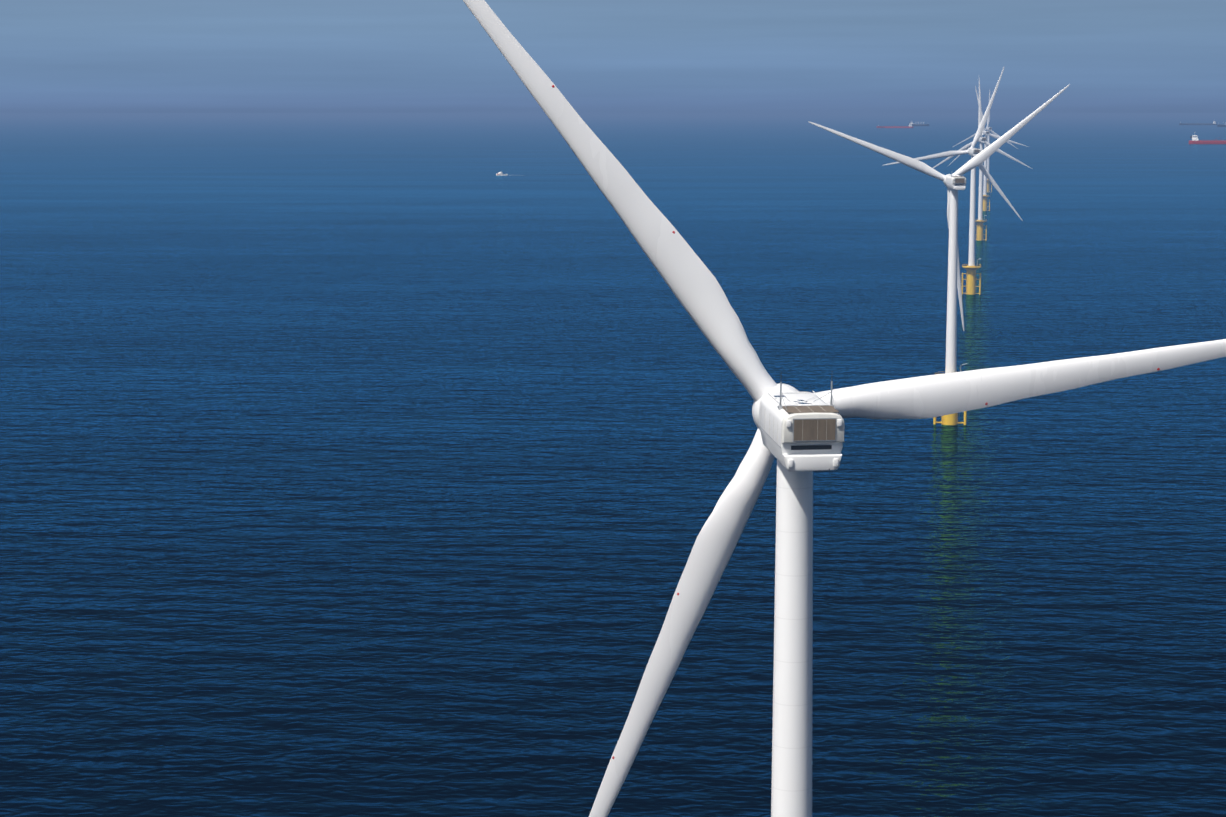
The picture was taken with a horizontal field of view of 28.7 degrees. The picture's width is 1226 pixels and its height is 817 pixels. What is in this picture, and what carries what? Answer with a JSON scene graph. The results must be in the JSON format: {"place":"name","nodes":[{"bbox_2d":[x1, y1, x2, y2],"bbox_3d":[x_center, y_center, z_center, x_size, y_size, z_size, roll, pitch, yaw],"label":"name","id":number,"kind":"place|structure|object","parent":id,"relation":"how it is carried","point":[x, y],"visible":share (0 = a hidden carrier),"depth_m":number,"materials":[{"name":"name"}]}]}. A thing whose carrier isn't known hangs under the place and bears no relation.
{"place":"outdoors","nodes":[
{"label":"outdoors","id":0,"kind":"place"},
{"bbox_2d":[0,113,1225,816],"bbox_3d":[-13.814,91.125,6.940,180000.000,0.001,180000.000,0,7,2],"label":"sea","id":1,"kind":"structure","parent":0,"point":[370,463],"depth_m":611.41,"materials":[{"name":"liquid"}]},
{"bbox_2d":[463,0,1225,816],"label":"wind turbine","id":2,"kind":"object","parent":1,"relation":"on","point":[799,436],"visible":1,"depth_m":160.01,"materials":[{"name":"white metal"}]},
{"bbox_2d":[877,124,913,127],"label":"ship","id":3,"kind":"object","parent":1,"relation":"on","point":[909,126],"visible":0.96,"depth_m":12408.04,"materials":[{"name":"red"}]},
{"bbox_2d":[908,122,928,125],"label":"ship","id":4,"kind":"object","parent":1,"relation":"on","point":[918,124],"visible":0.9,"depth_m":13974.54,"materials":[{"name":"grey"}]},
{"bbox_2d":[809,84,1069,424],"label":"wind turbine","id":5,"kind":"object","parent":1,"relation":"on","point":[954,182],"visible":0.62,"depth_m":696.38,"materials":[{"name":"white metal"}]},
{"bbox_2d":[882,66,1022,294],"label":"wind turbine","id":6,"kind":"object","parent":1,"relation":"on","point":[971,268],"visible":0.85,"depth_m":1192.45,"materials":[{"name":"white metal"}]},
{"bbox_2d":[933,79,1031,240],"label":"wind turbine","id":7,"kind":"object","parent":1,"relation":"on","point":[980,221],"visible":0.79,"depth_m":1689.05,"materials":[{"name":"white metal"}]},
{"bbox_2d":[953,92,1017,191],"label":"wind turbine","id":8,"kind":"object","parent":1,"relation":"on","point":[988,128],"visible":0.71,"depth_m":2680.14,"materials":[{"name":"white metal"}]},
{"bbox_2d":[949,86,1027,210],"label":"wind turbine","id":9,"kind":"object","parent":1,"relation":"on","point":[985,196],"visible":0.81,"depth_m":2185.47,"materials":[{"name":"white metal"}]},
{"bbox_2d":[1179,121,1216,124],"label":"cargo ship","id":10,"kind":"object","parent":1,"relation":"on","point":[1214,122],"visible":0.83,"depth_m":14933.44,"materials":[{"name":"grey metal"}]},
{"bbox_2d":[1189,135,1225,143],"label":"cargo ship","id":11,"kind":"object","parent":1,"relation":"on","point":[1194,140],"visible":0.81,"depth_m":6499.15,"materials":[{"name":"red metal"}]},
{"bbox_2d":[0,0,1225,112],"label":"sky","id":12,"kind":"structure","parent":0,"point":[57,56],"materials":[{"name":"blue"}]}
]}

